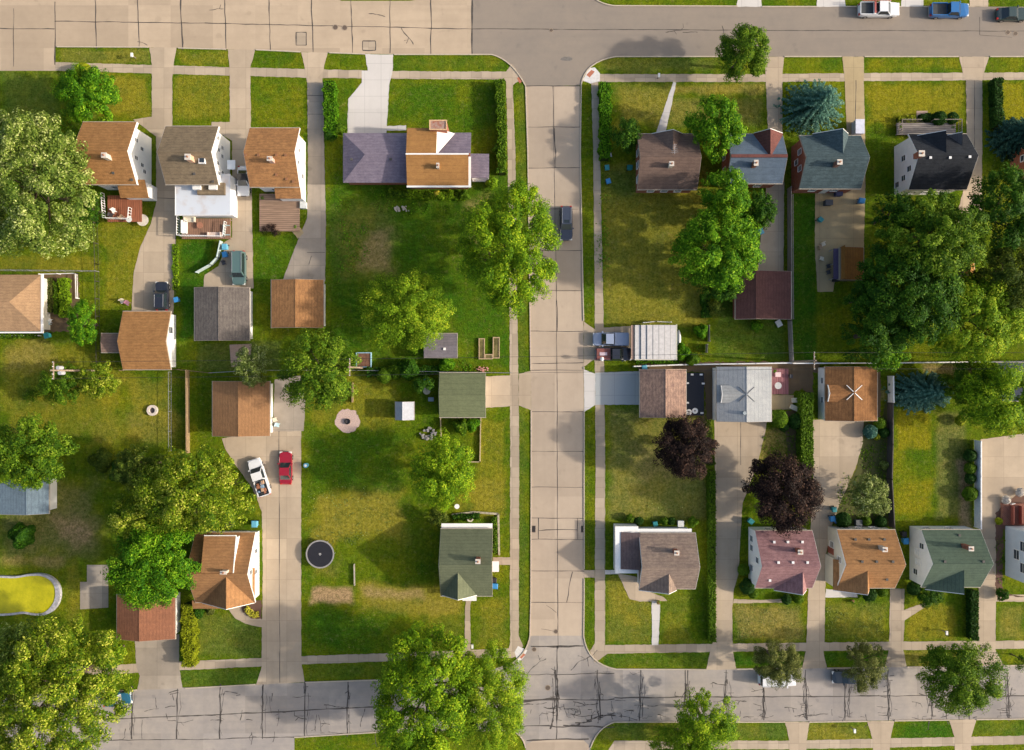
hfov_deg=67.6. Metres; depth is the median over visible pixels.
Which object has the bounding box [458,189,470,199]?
round bush
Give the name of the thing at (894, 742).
footpath
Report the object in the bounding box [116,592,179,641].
garage
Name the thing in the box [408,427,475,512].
leafy tree
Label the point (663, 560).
house
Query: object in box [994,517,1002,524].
round bush
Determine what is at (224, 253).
wheelie bin
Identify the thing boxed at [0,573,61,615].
swimming pool
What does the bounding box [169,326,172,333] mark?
window
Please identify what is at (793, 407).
storage bench
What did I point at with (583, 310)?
kerb
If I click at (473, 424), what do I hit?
round bush
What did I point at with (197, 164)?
house
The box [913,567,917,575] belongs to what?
window
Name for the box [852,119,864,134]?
utility trailer
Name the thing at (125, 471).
leafy tree
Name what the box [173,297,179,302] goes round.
wheelie bin
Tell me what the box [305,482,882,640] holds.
clover patches
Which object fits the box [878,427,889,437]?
round bush
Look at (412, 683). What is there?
leafy tree
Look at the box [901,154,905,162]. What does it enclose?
window
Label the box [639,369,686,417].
garage
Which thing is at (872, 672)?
leafy tree
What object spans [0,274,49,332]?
house
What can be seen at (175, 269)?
hedge
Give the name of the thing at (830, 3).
driveway
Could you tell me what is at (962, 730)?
driveway
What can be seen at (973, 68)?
driveway
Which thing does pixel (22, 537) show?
round bush
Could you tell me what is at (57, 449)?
leafy tree
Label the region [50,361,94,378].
utility pole
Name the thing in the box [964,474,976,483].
round bush
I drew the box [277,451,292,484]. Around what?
parked car
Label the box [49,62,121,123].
maple tree
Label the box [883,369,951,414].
spruce tree
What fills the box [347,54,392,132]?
driveway
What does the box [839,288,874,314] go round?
leafy tree
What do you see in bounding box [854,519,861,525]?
air conditioner
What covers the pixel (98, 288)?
fence
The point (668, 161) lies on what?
house
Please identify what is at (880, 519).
round bush
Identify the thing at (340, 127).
round bush
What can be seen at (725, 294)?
leafy tree
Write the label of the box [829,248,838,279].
awning frame
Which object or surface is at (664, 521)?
round bush
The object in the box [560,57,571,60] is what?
tar patch
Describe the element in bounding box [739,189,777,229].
leafy tree
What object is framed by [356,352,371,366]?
raised bed
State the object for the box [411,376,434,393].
tree
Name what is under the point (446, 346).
garden shed
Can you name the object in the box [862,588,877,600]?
round bush
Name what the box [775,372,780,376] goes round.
potting bench
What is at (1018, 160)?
house
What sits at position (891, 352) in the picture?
overhead cable
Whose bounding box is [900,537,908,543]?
wheelie bin
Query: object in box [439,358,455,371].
round bush
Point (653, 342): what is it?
carport
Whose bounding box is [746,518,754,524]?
wheelie bin
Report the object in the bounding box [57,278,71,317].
hedge
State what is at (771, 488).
purple tree
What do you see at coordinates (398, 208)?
rock row
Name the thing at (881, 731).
driveway
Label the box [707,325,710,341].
fence
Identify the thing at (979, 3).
driveway
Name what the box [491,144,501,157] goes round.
round bush
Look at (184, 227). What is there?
outdoor sofa
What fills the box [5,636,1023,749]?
back street road
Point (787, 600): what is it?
round bush
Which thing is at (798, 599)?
round bush
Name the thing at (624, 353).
pickup truck
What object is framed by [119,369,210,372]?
fence
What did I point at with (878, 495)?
tree
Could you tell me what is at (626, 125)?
tree
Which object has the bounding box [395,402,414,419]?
garden shed
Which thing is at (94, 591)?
patio
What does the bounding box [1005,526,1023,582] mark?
house
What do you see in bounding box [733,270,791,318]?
garage
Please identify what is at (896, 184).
window
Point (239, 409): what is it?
garage
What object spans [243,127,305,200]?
house
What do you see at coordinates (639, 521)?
round bush
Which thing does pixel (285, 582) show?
driveway
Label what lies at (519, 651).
kerb ramp
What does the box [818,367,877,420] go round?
garage
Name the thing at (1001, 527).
soil bed
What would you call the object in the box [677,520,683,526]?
air conditioner
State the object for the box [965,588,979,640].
hedge
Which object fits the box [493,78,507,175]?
hedge
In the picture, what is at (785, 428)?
round bush
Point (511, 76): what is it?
footpath
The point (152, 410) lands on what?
fire pit
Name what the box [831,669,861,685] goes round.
parked car
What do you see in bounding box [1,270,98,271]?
fence
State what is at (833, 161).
house
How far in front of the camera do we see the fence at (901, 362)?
110.70 m
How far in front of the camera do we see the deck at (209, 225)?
111.20 m
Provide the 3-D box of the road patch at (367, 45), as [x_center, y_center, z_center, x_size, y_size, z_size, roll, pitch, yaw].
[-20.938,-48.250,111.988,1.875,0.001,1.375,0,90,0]
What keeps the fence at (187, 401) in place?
on the ground at (386, 598)
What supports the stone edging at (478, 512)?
on the ground at (386, 598)
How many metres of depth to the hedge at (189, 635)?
110.42 m
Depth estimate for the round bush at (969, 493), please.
110.52 m
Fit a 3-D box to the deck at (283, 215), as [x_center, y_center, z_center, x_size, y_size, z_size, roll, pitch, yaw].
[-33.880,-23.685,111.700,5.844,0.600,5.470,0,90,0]
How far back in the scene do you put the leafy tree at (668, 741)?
107.33 m
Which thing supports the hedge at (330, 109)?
on the ground at (386, 598)
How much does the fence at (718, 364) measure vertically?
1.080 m
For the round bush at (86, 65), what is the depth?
110.44 m
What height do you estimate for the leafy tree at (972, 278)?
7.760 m
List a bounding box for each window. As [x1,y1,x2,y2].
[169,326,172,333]
[192,185,200,190]
[209,185,217,189]
[829,540,833,548]
[894,181,898,188]
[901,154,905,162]
[901,174,905,181]
[906,164,911,172]
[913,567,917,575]
[919,542,923,549]
[1013,548,1019,560]
[1019,541,1023,551]
[1019,562,1023,573]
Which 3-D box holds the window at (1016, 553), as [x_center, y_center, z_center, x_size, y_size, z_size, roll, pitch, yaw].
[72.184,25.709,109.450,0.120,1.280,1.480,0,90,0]
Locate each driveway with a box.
[132,47,175,313]
[135,634,181,689]
[204,49,254,287]
[222,431,303,684]
[273,376,304,431]
[283,83,325,281]
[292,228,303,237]
[301,52,326,82]
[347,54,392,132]
[387,125,405,130]
[486,375,510,407]
[519,371,530,409]
[583,322,632,365]
[584,370,594,411]
[595,371,638,404]
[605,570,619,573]
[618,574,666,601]
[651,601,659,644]
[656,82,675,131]
[706,420,766,669]
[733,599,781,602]
[737,0,761,6]
[758,57,783,270]
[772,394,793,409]
[785,722,808,749]
[802,420,863,668]
[815,56,865,291]
[817,0,845,6]
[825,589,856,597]
[867,721,893,749]
[901,0,923,6]
[949,719,975,749]
[958,56,988,222]
[970,0,987,6]
[976,434,1023,665]
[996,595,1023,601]
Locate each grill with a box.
[823,200,832,205]
[834,191,842,196]
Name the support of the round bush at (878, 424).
on the lawn at (876, 457)
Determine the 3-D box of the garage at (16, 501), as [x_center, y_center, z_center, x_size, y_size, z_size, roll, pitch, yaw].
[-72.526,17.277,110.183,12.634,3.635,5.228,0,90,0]
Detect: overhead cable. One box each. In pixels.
[53,375,343,378]
[100,359,317,361]
[372,352,813,358]
[395,369,774,374]
[815,352,1023,352]
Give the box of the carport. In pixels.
[631,324,676,359]
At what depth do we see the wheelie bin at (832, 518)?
110.92 m
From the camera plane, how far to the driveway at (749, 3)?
111.98 m
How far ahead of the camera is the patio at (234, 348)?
111.97 m
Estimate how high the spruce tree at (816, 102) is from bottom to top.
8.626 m
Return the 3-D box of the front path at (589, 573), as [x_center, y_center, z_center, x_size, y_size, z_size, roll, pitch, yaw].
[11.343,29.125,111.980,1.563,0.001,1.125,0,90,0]
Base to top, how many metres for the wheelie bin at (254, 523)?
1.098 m
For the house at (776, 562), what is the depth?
106.98 m
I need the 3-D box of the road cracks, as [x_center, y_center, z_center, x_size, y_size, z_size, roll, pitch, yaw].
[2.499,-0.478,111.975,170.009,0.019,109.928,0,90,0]
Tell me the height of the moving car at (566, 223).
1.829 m
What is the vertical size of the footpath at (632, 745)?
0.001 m
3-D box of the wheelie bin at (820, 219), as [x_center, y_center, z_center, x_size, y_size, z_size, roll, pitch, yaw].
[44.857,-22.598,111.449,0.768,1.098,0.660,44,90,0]
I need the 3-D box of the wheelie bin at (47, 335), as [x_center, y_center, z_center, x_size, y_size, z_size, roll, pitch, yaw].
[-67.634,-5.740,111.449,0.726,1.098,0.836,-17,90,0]
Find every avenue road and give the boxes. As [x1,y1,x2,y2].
[0,0,471,70]
[472,0,1023,85]
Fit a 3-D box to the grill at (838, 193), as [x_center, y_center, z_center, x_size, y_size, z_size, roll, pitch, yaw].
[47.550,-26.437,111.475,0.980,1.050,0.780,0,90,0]
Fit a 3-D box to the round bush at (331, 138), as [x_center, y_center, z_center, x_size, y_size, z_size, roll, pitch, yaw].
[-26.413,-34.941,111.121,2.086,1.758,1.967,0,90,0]
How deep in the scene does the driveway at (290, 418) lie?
111.97 m
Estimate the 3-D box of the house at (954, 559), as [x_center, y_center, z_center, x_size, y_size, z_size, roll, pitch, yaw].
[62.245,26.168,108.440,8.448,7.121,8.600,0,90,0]
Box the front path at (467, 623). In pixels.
[465,601,470,649]
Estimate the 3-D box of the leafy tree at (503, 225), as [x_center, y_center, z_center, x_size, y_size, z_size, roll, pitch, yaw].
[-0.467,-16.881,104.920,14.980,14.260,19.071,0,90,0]
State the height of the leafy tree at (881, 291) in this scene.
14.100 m
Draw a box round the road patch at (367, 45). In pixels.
[363,41,374,49]
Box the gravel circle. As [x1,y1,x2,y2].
[335,409,359,432]
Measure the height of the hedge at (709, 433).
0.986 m
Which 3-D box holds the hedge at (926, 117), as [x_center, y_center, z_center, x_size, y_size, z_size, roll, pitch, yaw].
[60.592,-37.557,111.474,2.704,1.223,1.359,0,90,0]
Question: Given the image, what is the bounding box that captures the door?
[828,546,833,554]
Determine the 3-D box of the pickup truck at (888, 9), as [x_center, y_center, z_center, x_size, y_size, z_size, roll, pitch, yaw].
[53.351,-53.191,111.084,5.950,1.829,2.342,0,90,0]
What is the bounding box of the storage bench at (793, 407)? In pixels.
[789,404,796,410]
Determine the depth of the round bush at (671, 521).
111.17 m
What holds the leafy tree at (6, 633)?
on the ground at (386, 598)
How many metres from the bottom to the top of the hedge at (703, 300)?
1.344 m
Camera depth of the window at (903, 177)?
109.27 m
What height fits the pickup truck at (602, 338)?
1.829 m
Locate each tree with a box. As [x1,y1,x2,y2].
[0,105,98,259]
[0,411,79,490]
[0,444,60,491]
[0,613,133,749]
[0,618,62,701]
[21,385,41,403]
[36,360,86,405]
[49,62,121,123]
[66,298,97,346]
[73,360,121,399]
[76,189,103,228]
[95,638,127,668]
[100,521,201,610]
[102,493,169,545]
[108,443,169,493]
[129,443,256,536]
[231,342,271,387]
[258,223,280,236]
[276,325,361,413]
[357,268,456,353]
[370,620,479,749]
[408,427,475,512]
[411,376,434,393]
[427,506,449,529]
[444,638,530,749]
[454,177,562,320]
[609,116,642,153]
[648,721,714,749]
[652,411,719,480]
[668,206,766,293]
[673,686,740,749]
[682,94,747,164]
[696,166,751,227]
[696,268,745,301]
[707,299,725,318]
[715,22,771,83]
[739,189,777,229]
[741,450,824,540]
[752,638,804,690]
[773,79,844,135]
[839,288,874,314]
[840,307,908,365]
[841,637,888,695]
[847,471,891,517]
[851,241,967,351]
[866,335,911,372]
[869,188,991,286]
[871,188,920,238]
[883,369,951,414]
[898,291,965,346]
[915,638,1010,718]
[917,588,944,608]
[919,273,1023,362]
[937,358,1000,405]
[956,358,1023,438]
[962,270,989,300]
[963,161,1023,265]
[964,241,1023,325]
[984,116,1023,161]
[1011,653,1023,672]
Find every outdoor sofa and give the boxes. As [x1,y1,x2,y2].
[181,220,187,233]
[183,216,195,221]
[207,232,221,236]
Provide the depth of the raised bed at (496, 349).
111.73 m
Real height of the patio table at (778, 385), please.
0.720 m
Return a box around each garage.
[0,477,56,514]
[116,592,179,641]
[117,311,175,369]
[194,287,252,340]
[212,381,272,436]
[271,279,324,327]
[439,372,485,417]
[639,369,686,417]
[712,367,771,421]
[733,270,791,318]
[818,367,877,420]
[996,362,1023,401]
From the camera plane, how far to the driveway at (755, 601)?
111.98 m
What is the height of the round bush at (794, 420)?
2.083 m
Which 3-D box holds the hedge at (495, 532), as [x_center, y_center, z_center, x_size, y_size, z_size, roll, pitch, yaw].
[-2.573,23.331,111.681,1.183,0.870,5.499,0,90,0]
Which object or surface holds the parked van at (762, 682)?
on the back street road at (581, 688)
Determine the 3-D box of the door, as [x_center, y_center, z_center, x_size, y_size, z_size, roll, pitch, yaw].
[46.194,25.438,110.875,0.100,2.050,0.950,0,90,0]
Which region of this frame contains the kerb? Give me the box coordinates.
[57,0,1023,747]
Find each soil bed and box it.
[44,274,79,332]
[241,600,262,618]
[638,361,880,421]
[785,405,797,465]
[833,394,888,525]
[995,495,1023,596]
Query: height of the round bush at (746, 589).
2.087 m
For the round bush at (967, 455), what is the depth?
110.69 m
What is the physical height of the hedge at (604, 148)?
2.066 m
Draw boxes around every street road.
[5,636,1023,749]
[526,86,583,635]
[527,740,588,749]
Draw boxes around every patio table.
[137,214,147,225]
[197,222,202,227]
[423,387,429,394]
[775,382,781,388]
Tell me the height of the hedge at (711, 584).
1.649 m
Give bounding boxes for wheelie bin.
[43,332,51,338]
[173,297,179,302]
[222,244,228,249]
[222,251,228,257]
[251,520,258,526]
[492,582,497,588]
[626,165,632,170]
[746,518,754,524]
[815,216,823,222]
[828,515,834,521]
[830,506,836,511]
[856,197,865,203]
[899,530,906,536]
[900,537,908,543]
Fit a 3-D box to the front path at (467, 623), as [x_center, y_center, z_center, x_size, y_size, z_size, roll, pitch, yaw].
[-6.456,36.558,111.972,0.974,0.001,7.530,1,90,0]
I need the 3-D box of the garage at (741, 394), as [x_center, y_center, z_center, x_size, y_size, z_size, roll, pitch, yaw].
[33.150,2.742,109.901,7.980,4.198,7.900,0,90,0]
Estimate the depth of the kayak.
111.60 m
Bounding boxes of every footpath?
[55,62,522,674]
[583,72,1023,661]
[609,735,1023,749]
[616,741,655,749]
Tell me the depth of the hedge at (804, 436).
109.86 m
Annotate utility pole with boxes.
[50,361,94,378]
[348,358,363,375]
[792,352,816,369]
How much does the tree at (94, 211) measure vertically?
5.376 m
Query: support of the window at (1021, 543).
in the house at (1014, 552)
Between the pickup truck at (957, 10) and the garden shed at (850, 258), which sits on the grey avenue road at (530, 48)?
the pickup truck at (957, 10)
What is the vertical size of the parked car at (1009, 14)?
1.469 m
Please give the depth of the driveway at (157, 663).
111.98 m
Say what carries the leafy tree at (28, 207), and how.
on the ground at (386, 598)
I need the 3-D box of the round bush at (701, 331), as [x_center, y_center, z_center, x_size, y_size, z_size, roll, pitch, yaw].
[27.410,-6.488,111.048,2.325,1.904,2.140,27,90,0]
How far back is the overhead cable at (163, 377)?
103.22 m
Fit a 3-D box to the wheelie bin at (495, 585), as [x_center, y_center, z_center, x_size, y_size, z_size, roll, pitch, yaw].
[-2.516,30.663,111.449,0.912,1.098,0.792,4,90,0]
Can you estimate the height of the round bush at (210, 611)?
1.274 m
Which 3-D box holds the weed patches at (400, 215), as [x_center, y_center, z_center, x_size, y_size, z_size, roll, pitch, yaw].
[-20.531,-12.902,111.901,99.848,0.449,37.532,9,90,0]
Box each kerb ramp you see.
[515,646,526,662]
[583,67,599,83]
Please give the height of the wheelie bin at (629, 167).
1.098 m
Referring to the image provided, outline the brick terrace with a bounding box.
[1001,503,1023,524]
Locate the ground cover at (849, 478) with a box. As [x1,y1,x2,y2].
[762,429,1006,583]
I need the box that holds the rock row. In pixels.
[394,206,408,211]
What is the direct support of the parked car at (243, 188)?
on the driveway at (235, 129)
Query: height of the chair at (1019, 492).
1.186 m
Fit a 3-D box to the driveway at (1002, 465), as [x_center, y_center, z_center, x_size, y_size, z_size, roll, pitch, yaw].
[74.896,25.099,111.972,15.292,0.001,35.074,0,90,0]
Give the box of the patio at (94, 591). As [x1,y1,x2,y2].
[80,565,107,608]
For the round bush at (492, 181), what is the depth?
110.72 m
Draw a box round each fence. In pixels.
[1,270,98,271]
[38,273,79,298]
[93,202,100,361]
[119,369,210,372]
[168,372,171,450]
[185,370,189,452]
[196,240,222,272]
[211,370,501,372]
[471,418,480,461]
[633,362,791,366]
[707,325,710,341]
[787,186,793,361]
[792,194,793,318]
[792,361,1023,363]
[886,402,895,528]
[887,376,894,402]
[974,440,981,528]
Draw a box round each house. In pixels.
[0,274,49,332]
[76,121,156,200]
[157,126,237,217]
[187,531,258,609]
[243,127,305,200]
[343,120,488,188]
[438,523,498,600]
[613,523,699,593]
[636,129,701,192]
[722,128,787,187]
[748,527,820,594]
[791,128,869,192]
[825,526,905,594]
[894,130,978,194]
[909,526,993,593]
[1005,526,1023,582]
[1010,147,1023,178]
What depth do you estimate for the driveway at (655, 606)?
111.98 m
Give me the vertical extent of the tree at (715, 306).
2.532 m
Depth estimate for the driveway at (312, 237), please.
111.98 m
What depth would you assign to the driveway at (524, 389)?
111.98 m
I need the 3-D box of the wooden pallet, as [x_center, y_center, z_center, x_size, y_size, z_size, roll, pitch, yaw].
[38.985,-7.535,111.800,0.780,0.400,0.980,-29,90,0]
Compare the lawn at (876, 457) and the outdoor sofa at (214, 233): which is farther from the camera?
the lawn at (876, 457)
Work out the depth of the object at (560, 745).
111.99 m
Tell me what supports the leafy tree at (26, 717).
on the ground at (386, 598)
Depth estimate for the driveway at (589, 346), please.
111.98 m
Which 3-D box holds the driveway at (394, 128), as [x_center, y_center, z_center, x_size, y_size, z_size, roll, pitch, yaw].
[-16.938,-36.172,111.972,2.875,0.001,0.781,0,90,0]
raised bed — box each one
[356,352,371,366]
[479,337,499,358]
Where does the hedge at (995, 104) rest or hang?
on the ground at (386, 598)
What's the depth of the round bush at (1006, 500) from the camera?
111.18 m
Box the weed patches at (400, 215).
[55,109,704,403]
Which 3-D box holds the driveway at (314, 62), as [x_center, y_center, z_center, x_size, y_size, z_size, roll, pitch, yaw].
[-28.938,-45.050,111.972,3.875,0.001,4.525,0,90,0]
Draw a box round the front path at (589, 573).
[584,570,594,577]
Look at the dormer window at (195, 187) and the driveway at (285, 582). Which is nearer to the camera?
the dormer window at (195, 187)
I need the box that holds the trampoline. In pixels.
[306,540,334,567]
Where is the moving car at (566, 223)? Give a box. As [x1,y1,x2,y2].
[559,206,573,240]
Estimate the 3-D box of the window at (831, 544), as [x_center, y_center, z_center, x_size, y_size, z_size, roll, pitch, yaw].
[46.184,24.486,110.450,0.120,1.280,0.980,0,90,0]
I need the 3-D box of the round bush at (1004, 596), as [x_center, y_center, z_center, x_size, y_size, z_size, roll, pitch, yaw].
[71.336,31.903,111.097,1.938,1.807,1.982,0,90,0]
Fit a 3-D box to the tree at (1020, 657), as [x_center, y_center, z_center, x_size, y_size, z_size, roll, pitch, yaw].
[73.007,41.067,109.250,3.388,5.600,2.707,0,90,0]
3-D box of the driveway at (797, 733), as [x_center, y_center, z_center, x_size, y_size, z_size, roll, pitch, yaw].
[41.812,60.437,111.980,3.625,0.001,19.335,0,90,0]
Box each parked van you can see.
[230,251,247,284]
[758,674,795,687]
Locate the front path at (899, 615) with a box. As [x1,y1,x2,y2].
[885,589,922,666]
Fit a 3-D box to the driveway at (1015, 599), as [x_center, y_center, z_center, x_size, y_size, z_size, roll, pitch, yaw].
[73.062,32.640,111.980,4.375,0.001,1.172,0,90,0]
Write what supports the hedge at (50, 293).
on the soil bed at (59, 324)
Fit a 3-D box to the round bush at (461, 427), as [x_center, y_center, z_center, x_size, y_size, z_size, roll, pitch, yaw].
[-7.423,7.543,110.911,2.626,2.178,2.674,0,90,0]
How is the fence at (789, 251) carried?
on the ground at (386, 598)
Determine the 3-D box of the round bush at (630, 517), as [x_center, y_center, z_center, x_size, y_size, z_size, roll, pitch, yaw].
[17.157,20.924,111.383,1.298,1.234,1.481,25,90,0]
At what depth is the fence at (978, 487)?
110.90 m
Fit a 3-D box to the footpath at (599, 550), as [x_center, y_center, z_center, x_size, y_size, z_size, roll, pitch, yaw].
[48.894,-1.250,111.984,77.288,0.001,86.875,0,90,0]
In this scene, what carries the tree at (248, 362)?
on the ground at (386, 598)
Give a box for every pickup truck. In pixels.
[247,457,271,496]
[592,331,628,346]
[595,346,630,361]
[857,0,898,18]
[928,1,968,19]
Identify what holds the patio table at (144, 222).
on the ground at (386, 598)
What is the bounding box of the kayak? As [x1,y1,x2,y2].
[677,330,680,344]
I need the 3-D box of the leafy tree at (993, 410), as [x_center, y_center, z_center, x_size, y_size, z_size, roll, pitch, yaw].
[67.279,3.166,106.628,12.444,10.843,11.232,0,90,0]
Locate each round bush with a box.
[7,522,35,549]
[75,62,92,78]
[86,447,113,472]
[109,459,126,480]
[193,609,205,618]
[206,609,214,615]
[323,129,337,141]
[335,123,347,134]
[376,367,392,383]
[387,362,400,379]
[397,357,419,380]
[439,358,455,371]
[452,418,468,435]
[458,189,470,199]
[466,418,480,432]
[485,176,498,190]
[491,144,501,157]
[624,513,634,522]
[634,516,643,525]
[660,517,668,525]
[668,517,675,524]
[677,342,690,360]
[686,351,699,365]
[688,516,698,527]
[693,323,707,339]
[737,563,749,575]
[739,578,754,594]
[748,588,758,598]
[750,319,763,332]
[770,409,788,427]
[779,423,788,431]
[781,594,791,604]
[788,413,802,429]
[792,594,803,603]
[835,512,851,527]
[861,517,871,525]
[862,424,877,438]
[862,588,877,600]
[873,417,885,428]
[874,515,886,527]
[877,588,887,596]
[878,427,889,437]
[879,460,888,469]
[906,581,921,595]
[932,111,946,125]
[946,111,958,124]
[954,415,965,425]
[961,486,978,500]
[963,449,976,461]
[963,462,976,473]
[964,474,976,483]
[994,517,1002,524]
[995,587,1008,600]
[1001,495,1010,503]
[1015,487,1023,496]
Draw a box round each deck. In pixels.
[100,192,141,222]
[176,216,231,238]
[259,194,299,230]
[772,369,787,393]
[895,119,961,135]
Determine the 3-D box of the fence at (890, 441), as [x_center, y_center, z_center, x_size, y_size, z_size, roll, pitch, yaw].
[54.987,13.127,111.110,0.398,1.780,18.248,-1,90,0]
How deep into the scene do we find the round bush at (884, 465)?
111.09 m
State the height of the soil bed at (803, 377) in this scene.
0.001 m
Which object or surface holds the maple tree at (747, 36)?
on the ground at (386, 598)
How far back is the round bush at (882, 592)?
110.93 m
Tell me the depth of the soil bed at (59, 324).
111.99 m
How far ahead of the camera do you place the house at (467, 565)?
107.44 m
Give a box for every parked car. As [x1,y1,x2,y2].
[103,691,132,706]
[153,282,170,310]
[235,166,250,196]
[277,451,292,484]
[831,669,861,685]
[995,5,1023,22]
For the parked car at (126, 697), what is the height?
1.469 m
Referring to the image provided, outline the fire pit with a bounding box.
[147,405,157,415]
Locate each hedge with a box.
[0,331,39,338]
[45,277,54,312]
[52,281,59,314]
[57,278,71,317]
[171,244,180,290]
[180,602,199,667]
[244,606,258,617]
[321,80,339,138]
[366,364,439,379]
[405,190,465,200]
[452,513,479,520]
[491,516,497,553]
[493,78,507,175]
[597,81,612,160]
[635,359,678,364]
[699,293,711,317]
[703,419,715,465]
[706,470,716,642]
[795,392,814,467]
[896,115,916,122]
[917,112,934,122]
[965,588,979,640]
[987,77,1004,128]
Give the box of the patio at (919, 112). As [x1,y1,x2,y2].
[917,111,927,121]
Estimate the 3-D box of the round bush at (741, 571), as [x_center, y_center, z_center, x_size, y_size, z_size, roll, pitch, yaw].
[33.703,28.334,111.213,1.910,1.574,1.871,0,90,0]
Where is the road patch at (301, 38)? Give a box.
[296,32,305,44]
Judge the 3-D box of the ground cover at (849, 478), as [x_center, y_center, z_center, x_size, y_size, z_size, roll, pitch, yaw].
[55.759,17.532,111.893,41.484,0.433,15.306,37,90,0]
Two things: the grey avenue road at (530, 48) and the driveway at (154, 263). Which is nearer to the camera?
the driveway at (154, 263)
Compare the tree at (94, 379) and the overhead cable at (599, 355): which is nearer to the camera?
the overhead cable at (599, 355)
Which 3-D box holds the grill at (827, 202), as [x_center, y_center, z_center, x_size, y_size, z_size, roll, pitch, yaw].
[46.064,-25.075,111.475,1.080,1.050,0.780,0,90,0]
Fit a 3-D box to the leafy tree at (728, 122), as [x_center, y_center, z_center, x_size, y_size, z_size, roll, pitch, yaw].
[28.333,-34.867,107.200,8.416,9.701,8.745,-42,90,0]
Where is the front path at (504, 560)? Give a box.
[493,557,509,564]
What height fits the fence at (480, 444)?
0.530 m
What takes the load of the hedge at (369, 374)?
on the ground at (386, 598)
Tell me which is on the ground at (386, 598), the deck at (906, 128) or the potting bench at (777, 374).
the deck at (906, 128)
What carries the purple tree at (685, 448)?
on the ground at (386, 598)
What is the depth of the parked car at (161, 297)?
110.80 m
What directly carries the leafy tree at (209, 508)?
on the ground at (386, 598)
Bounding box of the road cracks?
[0,0,1023,745]
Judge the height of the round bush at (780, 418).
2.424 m
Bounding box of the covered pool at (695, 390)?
[687,373,704,415]
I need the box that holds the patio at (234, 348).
[230,344,251,366]
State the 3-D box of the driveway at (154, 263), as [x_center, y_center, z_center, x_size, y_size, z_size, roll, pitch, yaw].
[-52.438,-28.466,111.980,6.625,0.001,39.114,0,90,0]
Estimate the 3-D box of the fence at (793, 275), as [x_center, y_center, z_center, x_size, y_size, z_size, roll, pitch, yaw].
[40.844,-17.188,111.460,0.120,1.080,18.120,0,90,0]
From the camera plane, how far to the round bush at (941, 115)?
110.60 m
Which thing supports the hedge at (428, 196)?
on the ground at (386, 598)
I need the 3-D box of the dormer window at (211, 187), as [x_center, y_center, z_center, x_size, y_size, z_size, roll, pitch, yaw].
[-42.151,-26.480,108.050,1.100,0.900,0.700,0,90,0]
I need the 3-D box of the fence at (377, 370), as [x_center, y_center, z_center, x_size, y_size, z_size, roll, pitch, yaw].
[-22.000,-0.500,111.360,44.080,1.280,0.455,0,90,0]
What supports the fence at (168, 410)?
on the ground at (386, 598)
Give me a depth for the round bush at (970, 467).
110.77 m
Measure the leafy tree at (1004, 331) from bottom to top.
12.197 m
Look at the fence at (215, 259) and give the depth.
111.30 m
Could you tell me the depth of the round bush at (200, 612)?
110.72 m
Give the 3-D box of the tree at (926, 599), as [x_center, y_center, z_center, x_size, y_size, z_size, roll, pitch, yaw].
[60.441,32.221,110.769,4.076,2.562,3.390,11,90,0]
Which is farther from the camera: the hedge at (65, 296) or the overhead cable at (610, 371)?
the hedge at (65, 296)
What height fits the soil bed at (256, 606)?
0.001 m
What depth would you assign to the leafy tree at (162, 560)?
102.67 m
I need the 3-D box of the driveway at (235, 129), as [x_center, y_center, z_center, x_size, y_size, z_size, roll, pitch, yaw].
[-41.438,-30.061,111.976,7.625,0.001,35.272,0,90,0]
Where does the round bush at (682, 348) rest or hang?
on the ground at (386, 598)
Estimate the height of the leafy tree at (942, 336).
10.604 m
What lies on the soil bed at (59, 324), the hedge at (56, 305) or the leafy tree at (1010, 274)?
the hedge at (56, 305)
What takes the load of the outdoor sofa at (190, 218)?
on the deck at (209, 225)
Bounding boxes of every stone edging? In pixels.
[452,511,498,514]
[497,514,499,555]
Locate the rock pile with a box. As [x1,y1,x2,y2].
[419,427,436,439]
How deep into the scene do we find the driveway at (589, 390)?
111.97 m
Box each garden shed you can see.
[100,333,118,352]
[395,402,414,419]
[423,333,457,357]
[837,245,863,280]
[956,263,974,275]
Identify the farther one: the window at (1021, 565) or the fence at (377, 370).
the fence at (377, 370)
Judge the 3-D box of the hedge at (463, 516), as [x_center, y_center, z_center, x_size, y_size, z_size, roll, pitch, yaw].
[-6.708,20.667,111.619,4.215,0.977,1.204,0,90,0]
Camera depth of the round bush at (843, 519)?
110.40 m
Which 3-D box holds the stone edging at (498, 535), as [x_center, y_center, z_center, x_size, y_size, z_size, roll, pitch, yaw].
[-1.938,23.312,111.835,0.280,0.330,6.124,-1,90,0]
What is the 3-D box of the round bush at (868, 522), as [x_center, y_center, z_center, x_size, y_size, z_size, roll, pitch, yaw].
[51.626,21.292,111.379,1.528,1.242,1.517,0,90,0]
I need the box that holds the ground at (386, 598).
[0,0,1023,749]
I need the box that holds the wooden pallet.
[775,319,782,327]
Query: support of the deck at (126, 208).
on the ground at (386, 598)
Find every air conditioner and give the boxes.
[300,201,306,208]
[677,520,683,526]
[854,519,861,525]
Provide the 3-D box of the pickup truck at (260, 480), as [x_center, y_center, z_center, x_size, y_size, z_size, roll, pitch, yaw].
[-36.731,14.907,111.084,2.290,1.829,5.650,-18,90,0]

